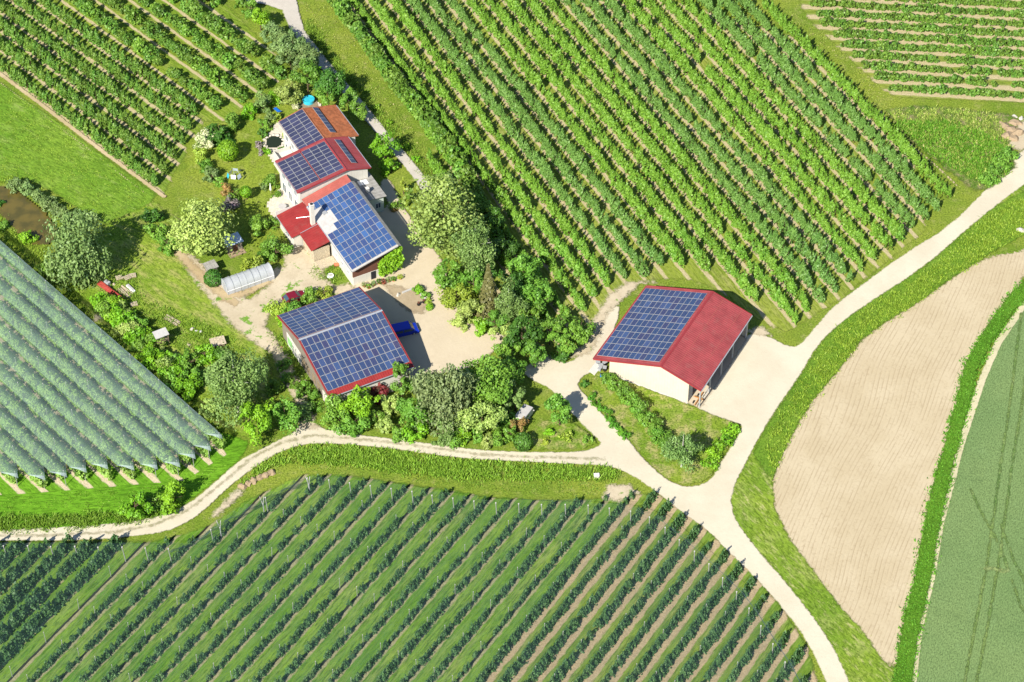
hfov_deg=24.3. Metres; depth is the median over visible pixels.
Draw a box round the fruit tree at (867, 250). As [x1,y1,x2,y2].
[865,243,871,256]
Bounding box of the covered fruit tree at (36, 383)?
[33,380,43,392]
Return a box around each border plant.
[254,141,261,148]
[257,118,268,127]
[257,128,268,138]
[262,122,273,130]
[263,147,271,154]
[264,111,275,126]
[270,112,280,123]
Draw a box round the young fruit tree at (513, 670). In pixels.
[509,664,516,679]
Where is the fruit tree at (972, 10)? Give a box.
[967,7,975,14]
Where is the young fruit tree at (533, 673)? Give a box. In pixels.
[529,669,538,680]
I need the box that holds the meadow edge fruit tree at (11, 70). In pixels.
[9,65,15,78]
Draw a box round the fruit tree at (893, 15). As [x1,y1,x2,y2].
[889,11,898,20]
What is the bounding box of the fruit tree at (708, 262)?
[700,255,710,271]
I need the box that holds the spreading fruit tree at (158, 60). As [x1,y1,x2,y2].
[152,56,163,65]
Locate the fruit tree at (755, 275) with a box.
[753,265,760,279]
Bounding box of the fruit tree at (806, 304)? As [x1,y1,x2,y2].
[801,299,810,311]
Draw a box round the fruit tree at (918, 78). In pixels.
[913,74,921,81]
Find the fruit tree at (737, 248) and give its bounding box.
[734,243,741,257]
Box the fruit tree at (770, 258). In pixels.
[766,255,772,268]
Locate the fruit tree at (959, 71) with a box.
[956,66,963,74]
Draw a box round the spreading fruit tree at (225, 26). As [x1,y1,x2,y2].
[214,22,231,39]
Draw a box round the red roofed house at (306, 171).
[275,136,370,204]
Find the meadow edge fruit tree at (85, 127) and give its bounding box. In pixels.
[83,119,90,134]
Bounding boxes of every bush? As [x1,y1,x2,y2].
[0,218,9,232]
[5,177,22,194]
[18,178,34,197]
[18,230,38,244]
[30,188,44,202]
[32,261,65,277]
[38,195,56,212]
[48,201,62,216]
[54,206,67,221]
[62,208,82,224]
[80,211,98,223]
[87,292,108,309]
[90,295,111,317]
[105,294,126,305]
[105,302,126,323]
[111,307,134,328]
[111,322,131,339]
[115,319,145,333]
[116,489,153,518]
[118,299,130,313]
[122,331,131,345]
[123,309,141,321]
[126,325,145,344]
[128,336,145,351]
[131,333,159,351]
[132,315,148,327]
[134,348,148,359]
[136,326,153,335]
[137,341,159,358]
[140,208,164,222]
[140,492,163,512]
[142,223,168,239]
[142,351,157,369]
[146,331,167,346]
[147,348,164,370]
[154,236,179,256]
[154,335,166,357]
[155,355,175,378]
[156,479,185,515]
[157,353,189,376]
[160,350,173,367]
[161,370,188,392]
[161,374,177,390]
[163,353,184,368]
[174,373,202,402]
[180,347,202,370]
[186,367,204,387]
[191,127,215,148]
[192,147,207,163]
[194,343,217,365]
[198,158,214,172]
[198,398,219,418]
[202,165,218,182]
[203,268,221,286]
[204,123,231,146]
[212,176,223,187]
[213,345,226,359]
[219,130,235,142]
[219,194,239,211]
[220,182,232,195]
[225,112,240,133]
[226,188,240,200]
[234,0,248,9]
[240,102,257,120]
[240,255,263,270]
[241,0,256,18]
[248,214,270,236]
[253,90,271,112]
[257,251,265,264]
[259,183,267,190]
[259,230,293,261]
[261,173,279,187]
[262,298,289,315]
[265,377,283,398]
[267,216,279,230]
[268,91,282,105]
[271,189,281,197]
[273,77,303,104]
[275,310,281,327]
[275,360,285,372]
[281,298,301,312]
[281,371,291,383]
[282,357,292,369]
[286,376,301,388]
[292,103,300,109]
[293,401,311,423]
[294,385,305,398]
[300,286,321,304]
[300,380,312,388]
[305,387,321,400]
[307,400,324,412]
[316,284,332,298]
[319,393,353,430]
[333,409,370,437]
[367,409,384,427]
[371,382,389,404]
[374,414,393,433]
[378,157,400,176]
[380,393,399,415]
[387,199,405,209]
[392,415,410,443]
[401,418,428,444]
[410,410,438,431]
[411,156,420,162]
[411,283,424,294]
[420,291,430,298]
[424,296,433,304]
[426,303,432,310]
[431,417,455,446]
[433,279,478,309]
[446,430,464,449]
[447,300,483,332]
[449,415,472,438]
[456,430,471,446]
[465,425,483,443]
[471,317,490,336]
[480,431,492,450]
[489,428,507,446]
[495,407,518,429]
[501,424,520,441]
[508,416,528,431]
[513,431,532,451]
[540,437,549,444]
[543,427,554,435]
[548,342,570,363]
[557,430,573,442]
[566,316,596,347]
[580,378,589,387]
[581,434,593,443]
[587,392,596,400]
[590,397,601,407]
[597,405,607,411]
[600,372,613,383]
[603,408,613,418]
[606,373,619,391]
[606,415,616,422]
[608,420,620,429]
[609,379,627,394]
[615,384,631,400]
[616,428,626,435]
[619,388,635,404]
[621,431,631,440]
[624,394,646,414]
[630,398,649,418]
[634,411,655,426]
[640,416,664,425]
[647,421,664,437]
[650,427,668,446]
[657,429,672,450]
[700,454,719,472]
[704,445,721,461]
[710,437,725,452]
[719,433,734,447]
[721,426,738,441]
[728,422,740,433]
[977,171,1001,187]
[986,161,1004,177]
[991,148,1012,169]
[1001,145,1019,159]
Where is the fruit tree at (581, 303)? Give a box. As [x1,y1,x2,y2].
[577,296,586,311]
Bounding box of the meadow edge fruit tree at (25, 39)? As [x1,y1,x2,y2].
[23,35,29,48]
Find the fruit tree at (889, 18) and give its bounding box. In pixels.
[885,12,892,20]
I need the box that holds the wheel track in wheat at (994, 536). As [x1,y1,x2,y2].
[963,313,1023,681]
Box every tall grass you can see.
[0,506,164,534]
[239,441,623,484]
[302,18,439,185]
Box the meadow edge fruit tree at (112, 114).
[111,102,118,116]
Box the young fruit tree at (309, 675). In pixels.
[307,672,312,679]
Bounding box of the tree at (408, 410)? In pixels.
[394,397,427,422]
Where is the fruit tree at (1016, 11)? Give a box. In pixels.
[1013,8,1019,17]
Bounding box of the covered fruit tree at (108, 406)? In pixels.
[105,403,112,415]
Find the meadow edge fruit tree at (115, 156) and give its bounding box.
[113,145,121,158]
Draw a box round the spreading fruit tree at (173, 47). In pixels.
[169,42,181,54]
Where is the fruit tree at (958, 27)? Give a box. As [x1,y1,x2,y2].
[954,25,960,33]
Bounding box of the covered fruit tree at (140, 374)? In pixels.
[137,369,146,380]
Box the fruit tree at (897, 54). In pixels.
[892,51,900,59]
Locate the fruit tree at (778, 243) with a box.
[774,236,782,251]
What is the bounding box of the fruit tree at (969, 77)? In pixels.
[965,75,974,84]
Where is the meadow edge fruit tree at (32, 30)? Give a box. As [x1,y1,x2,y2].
[30,24,38,36]
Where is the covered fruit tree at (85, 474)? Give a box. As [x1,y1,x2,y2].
[77,469,88,480]
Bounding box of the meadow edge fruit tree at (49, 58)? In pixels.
[45,50,53,67]
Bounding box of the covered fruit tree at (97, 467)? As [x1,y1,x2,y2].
[95,459,105,472]
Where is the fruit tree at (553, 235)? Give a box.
[550,230,557,243]
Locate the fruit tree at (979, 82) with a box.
[976,75,983,85]
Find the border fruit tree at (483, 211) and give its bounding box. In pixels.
[477,208,489,219]
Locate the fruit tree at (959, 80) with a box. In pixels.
[954,75,963,83]
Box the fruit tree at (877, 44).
[874,40,882,50]
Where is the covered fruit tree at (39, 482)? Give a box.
[34,472,48,487]
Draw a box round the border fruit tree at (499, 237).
[488,236,507,251]
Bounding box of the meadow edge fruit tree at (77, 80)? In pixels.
[75,75,81,88]
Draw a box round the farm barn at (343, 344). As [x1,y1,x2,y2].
[277,286,413,402]
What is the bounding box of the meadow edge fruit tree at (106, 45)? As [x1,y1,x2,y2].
[104,39,110,52]
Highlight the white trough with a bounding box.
[126,284,135,292]
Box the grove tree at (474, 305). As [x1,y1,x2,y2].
[464,298,485,318]
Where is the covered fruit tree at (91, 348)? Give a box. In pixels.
[87,343,99,357]
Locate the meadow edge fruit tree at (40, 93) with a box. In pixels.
[38,88,44,100]
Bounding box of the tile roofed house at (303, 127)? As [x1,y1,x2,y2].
[278,105,358,151]
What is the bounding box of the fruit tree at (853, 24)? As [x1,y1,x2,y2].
[849,20,855,27]
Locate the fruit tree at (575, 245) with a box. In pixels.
[573,233,579,248]
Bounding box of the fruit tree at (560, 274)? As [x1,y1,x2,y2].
[557,266,563,282]
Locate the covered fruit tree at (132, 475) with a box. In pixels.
[126,469,136,478]
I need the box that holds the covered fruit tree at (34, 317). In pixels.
[31,314,45,328]
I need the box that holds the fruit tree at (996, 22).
[993,18,1000,25]
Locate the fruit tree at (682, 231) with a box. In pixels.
[679,225,685,240]
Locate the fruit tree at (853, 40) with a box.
[850,38,858,47]
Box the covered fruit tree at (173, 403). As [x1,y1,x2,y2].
[171,398,178,408]
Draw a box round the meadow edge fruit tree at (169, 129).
[167,124,171,135]
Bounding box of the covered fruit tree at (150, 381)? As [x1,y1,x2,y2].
[146,374,155,386]
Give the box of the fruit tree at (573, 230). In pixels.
[569,227,575,237]
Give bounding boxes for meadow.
[0,83,155,223]
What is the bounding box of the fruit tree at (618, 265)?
[615,259,621,270]
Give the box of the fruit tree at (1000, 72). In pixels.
[996,67,1005,76]
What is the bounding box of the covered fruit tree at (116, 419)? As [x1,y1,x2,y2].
[113,412,121,423]
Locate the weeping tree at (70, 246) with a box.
[39,209,113,291]
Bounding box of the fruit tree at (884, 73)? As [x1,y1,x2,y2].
[875,70,886,79]
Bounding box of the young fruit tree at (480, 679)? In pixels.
[478,675,484,681]
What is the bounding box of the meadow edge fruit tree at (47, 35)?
[45,32,50,45]
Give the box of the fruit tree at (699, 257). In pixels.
[696,249,702,265]
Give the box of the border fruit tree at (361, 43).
[359,35,374,50]
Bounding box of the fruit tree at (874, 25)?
[868,21,876,29]
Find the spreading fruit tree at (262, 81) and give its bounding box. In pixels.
[254,76,268,90]
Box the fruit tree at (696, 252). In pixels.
[693,245,700,260]
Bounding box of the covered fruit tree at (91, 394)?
[89,390,97,398]
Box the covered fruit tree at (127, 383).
[124,378,133,387]
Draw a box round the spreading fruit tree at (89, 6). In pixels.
[79,0,96,16]
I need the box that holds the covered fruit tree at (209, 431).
[206,428,215,440]
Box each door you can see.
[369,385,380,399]
[371,271,375,279]
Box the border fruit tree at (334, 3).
[332,0,345,11]
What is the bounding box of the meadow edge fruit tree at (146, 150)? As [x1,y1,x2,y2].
[142,147,148,158]
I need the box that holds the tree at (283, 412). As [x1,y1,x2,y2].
[270,395,301,435]
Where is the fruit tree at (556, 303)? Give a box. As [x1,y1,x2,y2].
[553,294,560,308]
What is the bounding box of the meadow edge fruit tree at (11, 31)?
[9,25,15,41]
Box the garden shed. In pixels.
[222,232,242,252]
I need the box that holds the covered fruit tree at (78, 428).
[77,421,84,430]
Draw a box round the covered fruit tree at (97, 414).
[93,413,101,425]
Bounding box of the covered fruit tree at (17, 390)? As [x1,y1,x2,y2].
[14,386,25,398]
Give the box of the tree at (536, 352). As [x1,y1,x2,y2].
[520,339,547,367]
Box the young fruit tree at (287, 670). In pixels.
[284,665,292,675]
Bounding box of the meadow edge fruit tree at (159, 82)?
[157,77,161,92]
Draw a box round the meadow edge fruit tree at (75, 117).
[72,112,77,127]
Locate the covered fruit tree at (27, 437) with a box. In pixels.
[18,434,31,450]
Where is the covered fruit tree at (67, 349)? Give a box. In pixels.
[63,344,75,358]
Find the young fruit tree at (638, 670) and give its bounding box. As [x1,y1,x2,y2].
[632,665,641,674]
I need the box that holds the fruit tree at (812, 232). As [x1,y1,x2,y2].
[809,226,815,240]
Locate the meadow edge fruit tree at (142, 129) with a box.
[139,122,145,136]
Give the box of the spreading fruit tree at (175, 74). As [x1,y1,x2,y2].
[172,70,184,79]
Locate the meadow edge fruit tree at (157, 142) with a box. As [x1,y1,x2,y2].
[155,133,160,148]
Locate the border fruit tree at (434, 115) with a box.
[419,108,438,128]
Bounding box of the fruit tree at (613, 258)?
[610,253,616,263]
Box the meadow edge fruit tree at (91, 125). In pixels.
[89,120,93,135]
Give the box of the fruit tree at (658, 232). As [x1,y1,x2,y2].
[655,227,660,238]
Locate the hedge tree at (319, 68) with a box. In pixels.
[314,65,324,79]
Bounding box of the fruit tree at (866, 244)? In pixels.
[862,239,869,251]
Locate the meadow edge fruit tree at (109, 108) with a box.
[107,99,112,112]
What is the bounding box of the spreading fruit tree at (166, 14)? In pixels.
[162,12,172,22]
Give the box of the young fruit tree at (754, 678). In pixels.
[750,674,757,681]
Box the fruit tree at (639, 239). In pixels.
[636,228,645,245]
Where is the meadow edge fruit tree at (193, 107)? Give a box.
[189,101,197,115]
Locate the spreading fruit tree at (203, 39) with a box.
[196,36,206,48]
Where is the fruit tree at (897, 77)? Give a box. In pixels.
[893,72,899,79]
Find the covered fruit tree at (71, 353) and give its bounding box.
[68,349,77,359]
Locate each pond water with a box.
[0,186,57,243]
[266,136,282,147]
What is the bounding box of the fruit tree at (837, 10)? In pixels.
[834,8,843,17]
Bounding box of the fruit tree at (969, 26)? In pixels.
[963,24,971,31]
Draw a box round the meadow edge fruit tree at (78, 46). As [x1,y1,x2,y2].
[76,41,80,50]
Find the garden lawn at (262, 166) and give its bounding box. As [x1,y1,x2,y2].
[185,95,297,265]
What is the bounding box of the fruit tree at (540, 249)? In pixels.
[537,244,544,257]
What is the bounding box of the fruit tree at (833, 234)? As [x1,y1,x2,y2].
[831,230,836,239]
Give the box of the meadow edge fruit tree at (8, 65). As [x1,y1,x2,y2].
[6,60,10,73]
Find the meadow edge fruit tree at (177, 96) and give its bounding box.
[175,90,180,103]
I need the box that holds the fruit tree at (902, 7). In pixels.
[900,3,908,11]
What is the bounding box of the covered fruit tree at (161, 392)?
[158,384,168,398]
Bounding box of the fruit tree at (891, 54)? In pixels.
[887,52,895,59]
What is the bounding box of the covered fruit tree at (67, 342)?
[62,340,71,350]
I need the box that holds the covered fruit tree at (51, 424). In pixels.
[48,417,58,428]
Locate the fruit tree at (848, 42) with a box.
[846,39,852,47]
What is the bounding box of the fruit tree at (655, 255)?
[652,249,657,261]
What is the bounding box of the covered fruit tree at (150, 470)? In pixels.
[144,460,154,472]
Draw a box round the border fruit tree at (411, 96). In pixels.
[406,92,423,109]
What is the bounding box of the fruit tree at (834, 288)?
[832,280,838,292]
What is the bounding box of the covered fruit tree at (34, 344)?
[31,335,41,348]
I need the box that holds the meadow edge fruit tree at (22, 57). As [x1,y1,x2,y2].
[20,51,27,67]
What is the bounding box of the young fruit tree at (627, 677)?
[624,673,631,681]
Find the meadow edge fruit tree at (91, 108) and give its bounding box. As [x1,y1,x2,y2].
[87,103,96,118]
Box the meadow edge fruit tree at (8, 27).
[6,23,10,35]
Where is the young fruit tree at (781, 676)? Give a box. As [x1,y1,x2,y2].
[778,673,783,680]
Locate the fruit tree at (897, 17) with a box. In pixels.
[894,13,901,19]
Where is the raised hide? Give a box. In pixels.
[152,327,169,345]
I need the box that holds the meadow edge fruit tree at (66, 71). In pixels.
[64,67,69,80]
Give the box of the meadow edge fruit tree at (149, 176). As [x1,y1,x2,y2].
[147,170,153,184]
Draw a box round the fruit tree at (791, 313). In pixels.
[789,308,793,319]
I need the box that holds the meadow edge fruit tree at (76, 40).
[74,36,80,48]
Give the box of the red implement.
[97,280,123,299]
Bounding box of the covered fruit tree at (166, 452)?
[160,450,174,463]
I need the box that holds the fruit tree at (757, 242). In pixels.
[752,237,759,253]
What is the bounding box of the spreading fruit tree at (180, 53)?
[176,46,190,60]
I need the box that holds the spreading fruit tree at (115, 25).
[107,20,119,34]
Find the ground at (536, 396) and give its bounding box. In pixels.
[0,0,1023,681]
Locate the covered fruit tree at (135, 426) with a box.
[128,423,139,438]
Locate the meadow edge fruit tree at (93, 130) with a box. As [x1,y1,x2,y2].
[91,126,95,139]
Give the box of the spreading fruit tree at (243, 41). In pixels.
[237,37,251,53]
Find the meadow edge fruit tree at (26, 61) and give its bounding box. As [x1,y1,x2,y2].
[24,57,30,70]
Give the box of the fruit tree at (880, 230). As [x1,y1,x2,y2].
[873,223,883,241]
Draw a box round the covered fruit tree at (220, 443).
[214,436,226,448]
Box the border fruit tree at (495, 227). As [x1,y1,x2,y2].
[483,220,500,236]
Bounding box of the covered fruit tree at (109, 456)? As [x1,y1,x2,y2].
[104,449,112,459]
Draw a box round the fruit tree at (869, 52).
[866,49,874,59]
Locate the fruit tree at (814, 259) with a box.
[810,251,817,269]
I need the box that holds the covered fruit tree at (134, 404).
[130,402,141,416]
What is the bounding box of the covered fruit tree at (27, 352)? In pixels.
[20,346,29,357]
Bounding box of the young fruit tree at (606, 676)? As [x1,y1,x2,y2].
[604,674,609,681]
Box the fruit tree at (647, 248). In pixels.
[644,242,650,254]
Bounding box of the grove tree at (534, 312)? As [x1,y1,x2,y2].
[518,299,542,323]
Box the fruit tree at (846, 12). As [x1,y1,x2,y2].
[841,8,848,17]
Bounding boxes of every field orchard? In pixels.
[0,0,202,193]
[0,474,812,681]
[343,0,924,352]
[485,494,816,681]
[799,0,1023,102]
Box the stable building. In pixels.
[302,175,400,284]
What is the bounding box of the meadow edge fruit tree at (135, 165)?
[133,159,137,170]
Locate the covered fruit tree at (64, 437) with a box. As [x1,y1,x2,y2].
[60,429,71,441]
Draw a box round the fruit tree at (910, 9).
[908,4,914,11]
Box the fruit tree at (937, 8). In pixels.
[929,3,939,12]
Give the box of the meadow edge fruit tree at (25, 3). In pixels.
[22,0,29,11]
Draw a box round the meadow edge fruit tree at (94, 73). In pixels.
[91,68,98,83]
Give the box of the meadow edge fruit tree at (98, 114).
[96,107,99,120]
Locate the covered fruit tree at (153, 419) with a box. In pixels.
[148,417,159,431]
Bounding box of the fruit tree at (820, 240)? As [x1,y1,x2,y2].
[818,236,822,248]
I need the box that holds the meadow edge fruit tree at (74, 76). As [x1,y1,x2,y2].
[71,71,76,84]
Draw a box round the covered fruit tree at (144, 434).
[139,432,148,444]
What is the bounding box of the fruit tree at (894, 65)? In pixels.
[891,63,898,70]
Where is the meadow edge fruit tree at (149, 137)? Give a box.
[148,130,151,142]
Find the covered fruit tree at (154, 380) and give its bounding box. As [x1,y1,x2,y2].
[150,378,160,390]
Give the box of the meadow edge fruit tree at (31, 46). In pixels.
[29,39,36,52]
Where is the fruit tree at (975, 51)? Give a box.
[970,44,978,54]
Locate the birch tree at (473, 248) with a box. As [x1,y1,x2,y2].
[450,212,497,275]
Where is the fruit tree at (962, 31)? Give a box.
[960,24,967,34]
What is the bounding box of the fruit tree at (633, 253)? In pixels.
[630,248,635,263]
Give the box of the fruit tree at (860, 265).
[857,259,863,271]
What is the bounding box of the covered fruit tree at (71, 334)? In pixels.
[68,328,77,340]
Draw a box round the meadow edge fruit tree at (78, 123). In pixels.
[76,115,83,130]
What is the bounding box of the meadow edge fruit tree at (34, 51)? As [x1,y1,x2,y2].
[31,40,38,55]
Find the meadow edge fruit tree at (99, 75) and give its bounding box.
[95,70,104,86]
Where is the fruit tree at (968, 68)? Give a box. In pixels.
[962,64,971,74]
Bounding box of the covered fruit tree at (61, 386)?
[58,381,69,395]
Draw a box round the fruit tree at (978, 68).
[974,66,981,74]
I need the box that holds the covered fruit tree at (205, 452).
[200,444,210,457]
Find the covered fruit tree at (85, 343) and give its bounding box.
[82,338,92,350]
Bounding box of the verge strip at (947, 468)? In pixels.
[894,282,1023,681]
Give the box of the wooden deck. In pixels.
[298,98,317,109]
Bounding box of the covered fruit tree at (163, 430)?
[157,426,168,439]
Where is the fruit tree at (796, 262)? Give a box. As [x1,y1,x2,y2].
[792,257,799,268]
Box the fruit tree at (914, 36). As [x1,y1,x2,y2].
[912,33,918,41]
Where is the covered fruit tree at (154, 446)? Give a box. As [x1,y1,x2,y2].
[150,441,164,456]
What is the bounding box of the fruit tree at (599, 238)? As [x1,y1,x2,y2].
[596,233,602,244]
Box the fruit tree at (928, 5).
[923,2,932,12]
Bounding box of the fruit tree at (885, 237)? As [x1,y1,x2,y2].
[882,232,887,246]
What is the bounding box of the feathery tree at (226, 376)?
[203,342,268,430]
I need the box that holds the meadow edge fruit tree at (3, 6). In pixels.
[0,1,7,12]
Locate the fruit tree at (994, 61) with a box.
[987,57,996,65]
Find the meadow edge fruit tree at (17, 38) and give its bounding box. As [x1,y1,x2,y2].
[15,32,21,44]
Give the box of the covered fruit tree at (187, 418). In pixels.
[184,411,194,422]
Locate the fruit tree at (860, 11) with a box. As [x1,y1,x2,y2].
[854,9,862,17]
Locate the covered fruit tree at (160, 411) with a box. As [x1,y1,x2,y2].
[157,405,163,416]
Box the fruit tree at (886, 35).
[880,30,890,39]
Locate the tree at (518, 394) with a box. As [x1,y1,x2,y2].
[503,379,525,410]
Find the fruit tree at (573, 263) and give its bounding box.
[570,257,575,270]
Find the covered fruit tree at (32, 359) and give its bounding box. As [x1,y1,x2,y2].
[29,356,37,365]
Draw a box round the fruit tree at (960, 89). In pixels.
[958,87,964,94]
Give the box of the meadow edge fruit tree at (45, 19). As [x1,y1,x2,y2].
[42,13,50,26]
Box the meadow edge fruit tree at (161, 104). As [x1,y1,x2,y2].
[159,99,162,109]
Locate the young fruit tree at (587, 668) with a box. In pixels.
[583,664,592,676]
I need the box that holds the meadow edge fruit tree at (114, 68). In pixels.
[111,61,117,76]
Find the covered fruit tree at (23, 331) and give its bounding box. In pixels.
[20,324,31,338]
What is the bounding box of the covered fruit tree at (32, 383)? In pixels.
[30,380,38,389]
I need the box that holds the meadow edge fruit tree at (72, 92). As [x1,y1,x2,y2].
[69,87,76,103]
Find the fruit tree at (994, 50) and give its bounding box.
[990,45,1000,56]
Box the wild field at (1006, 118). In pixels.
[885,105,1019,189]
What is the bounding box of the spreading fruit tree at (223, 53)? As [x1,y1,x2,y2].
[218,52,226,59]
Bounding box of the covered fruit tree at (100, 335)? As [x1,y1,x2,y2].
[96,333,105,344]
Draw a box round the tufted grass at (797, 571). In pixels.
[735,468,886,678]
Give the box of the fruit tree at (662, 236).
[659,230,665,244]
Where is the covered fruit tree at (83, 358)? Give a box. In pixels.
[77,354,88,369]
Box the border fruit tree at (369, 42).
[363,38,377,55]
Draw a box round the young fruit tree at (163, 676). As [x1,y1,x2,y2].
[158,671,165,679]
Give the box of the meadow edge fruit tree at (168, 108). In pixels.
[165,103,172,117]
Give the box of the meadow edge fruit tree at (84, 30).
[82,22,89,37]
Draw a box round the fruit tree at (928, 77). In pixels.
[924,74,931,82]
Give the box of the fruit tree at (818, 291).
[813,283,821,299]
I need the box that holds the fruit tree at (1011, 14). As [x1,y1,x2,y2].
[1008,10,1014,16]
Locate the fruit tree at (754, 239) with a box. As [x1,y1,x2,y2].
[750,233,756,245]
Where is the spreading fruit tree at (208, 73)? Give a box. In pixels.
[205,68,218,82]
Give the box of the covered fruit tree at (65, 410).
[58,404,69,416]
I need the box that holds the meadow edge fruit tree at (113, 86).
[111,82,115,95]
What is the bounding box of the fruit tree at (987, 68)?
[984,66,991,75]
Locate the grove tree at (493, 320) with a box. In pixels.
[486,308,511,333]
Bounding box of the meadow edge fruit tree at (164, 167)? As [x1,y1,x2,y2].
[161,161,169,174]
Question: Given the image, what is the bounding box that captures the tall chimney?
[308,202,314,224]
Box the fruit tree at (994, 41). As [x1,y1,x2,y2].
[991,36,999,46]
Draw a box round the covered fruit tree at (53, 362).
[49,353,60,367]
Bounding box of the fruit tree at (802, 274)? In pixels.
[798,264,806,280]
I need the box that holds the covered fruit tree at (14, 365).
[12,362,19,371]
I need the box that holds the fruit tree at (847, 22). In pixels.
[843,20,850,28]
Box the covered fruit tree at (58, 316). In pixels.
[53,313,64,327]
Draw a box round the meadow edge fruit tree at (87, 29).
[84,24,90,38]
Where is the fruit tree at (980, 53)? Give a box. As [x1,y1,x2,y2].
[977,46,984,55]
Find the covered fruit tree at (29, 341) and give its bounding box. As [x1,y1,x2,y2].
[26,335,33,344]
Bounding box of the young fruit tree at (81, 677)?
[78,674,85,681]
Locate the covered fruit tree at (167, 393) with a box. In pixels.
[162,389,171,402]
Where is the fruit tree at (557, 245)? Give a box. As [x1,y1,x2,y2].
[554,238,560,251]
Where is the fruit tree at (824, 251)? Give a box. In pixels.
[821,239,831,256]
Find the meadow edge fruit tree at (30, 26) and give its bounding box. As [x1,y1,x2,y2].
[28,21,32,34]
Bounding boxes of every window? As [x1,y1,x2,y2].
[282,181,286,194]
[288,189,292,202]
[375,202,380,208]
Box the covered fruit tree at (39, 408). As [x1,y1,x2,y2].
[34,404,44,417]
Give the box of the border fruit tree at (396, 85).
[391,77,408,94]
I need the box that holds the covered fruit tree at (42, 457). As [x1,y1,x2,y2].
[40,454,51,467]
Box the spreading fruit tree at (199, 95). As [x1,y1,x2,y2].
[195,87,207,99]
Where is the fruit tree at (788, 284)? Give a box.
[786,276,792,290]
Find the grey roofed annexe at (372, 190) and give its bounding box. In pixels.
[354,172,385,212]
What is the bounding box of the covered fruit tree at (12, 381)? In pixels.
[5,377,16,391]
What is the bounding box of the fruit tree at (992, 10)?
[988,7,995,16]
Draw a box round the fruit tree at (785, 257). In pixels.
[783,247,791,264]
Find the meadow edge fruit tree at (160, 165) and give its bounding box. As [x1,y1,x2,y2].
[159,158,163,171]
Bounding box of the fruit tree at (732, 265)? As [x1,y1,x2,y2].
[727,260,735,275]
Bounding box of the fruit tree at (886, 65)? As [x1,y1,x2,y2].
[879,59,888,68]
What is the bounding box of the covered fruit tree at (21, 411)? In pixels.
[14,406,26,419]
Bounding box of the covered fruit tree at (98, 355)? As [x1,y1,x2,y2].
[93,348,103,362]
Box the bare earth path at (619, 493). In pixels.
[93,121,1023,516]
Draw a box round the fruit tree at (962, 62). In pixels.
[957,56,966,63]
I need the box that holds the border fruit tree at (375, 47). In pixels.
[366,43,384,61]
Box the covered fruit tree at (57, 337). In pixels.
[52,335,63,347]
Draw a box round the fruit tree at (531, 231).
[526,224,534,237]
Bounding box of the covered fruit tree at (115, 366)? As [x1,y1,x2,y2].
[112,364,121,374]
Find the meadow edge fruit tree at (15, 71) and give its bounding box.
[11,66,18,81]
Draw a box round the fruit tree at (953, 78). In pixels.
[948,73,957,84]
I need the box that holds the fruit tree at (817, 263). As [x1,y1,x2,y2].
[813,255,822,271]
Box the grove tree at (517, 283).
[495,269,523,295]
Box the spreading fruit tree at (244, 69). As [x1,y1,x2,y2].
[241,66,252,79]
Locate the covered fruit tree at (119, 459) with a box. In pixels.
[116,456,127,468]
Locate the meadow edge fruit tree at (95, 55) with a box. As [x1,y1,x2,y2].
[93,51,100,63]
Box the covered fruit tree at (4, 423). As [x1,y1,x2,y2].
[0,418,15,432]
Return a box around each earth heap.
[237,483,246,489]
[245,480,251,486]
[250,477,256,484]
[256,474,262,480]
[262,472,268,477]
[267,469,275,475]
[999,121,1009,129]
[1001,131,1012,138]
[1005,126,1015,131]
[1007,135,1018,141]
[1008,119,1021,125]
[1012,128,1023,135]
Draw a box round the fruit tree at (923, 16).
[919,14,926,21]
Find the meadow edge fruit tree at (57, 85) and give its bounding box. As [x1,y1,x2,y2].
[56,82,59,94]
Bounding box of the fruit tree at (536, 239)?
[532,234,539,251]
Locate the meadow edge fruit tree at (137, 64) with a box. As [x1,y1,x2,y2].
[132,57,141,74]
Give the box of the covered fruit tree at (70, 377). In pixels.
[67,369,76,382]
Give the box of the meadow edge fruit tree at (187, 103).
[184,97,192,113]
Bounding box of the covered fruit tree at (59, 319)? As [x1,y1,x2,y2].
[55,317,66,328]
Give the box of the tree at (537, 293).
[519,276,555,314]
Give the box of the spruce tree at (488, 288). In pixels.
[474,263,503,327]
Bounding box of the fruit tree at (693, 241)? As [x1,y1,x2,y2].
[688,236,697,253]
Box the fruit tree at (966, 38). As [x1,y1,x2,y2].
[961,35,970,43]
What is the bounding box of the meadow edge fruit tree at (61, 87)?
[58,82,63,95]
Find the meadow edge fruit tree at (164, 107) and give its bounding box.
[161,101,168,113]
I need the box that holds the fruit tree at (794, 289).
[791,284,796,295]
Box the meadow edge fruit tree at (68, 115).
[66,109,70,121]
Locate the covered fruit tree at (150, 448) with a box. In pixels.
[148,441,158,453]
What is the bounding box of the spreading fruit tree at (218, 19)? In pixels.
[207,15,223,33]
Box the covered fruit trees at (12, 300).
[0,243,86,328]
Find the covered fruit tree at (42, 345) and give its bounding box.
[37,340,46,350]
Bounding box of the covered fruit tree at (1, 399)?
[0,395,9,404]
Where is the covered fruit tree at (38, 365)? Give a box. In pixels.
[35,359,44,371]
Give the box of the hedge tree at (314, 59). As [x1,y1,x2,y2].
[301,50,319,65]
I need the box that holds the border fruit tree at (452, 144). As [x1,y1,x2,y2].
[442,142,458,157]
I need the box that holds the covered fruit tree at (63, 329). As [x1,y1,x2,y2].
[58,318,72,333]
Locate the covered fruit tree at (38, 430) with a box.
[36,428,45,440]
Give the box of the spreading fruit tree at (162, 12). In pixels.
[152,3,165,16]
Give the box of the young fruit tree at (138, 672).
[136,668,140,677]
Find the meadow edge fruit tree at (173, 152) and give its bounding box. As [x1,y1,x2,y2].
[170,146,177,159]

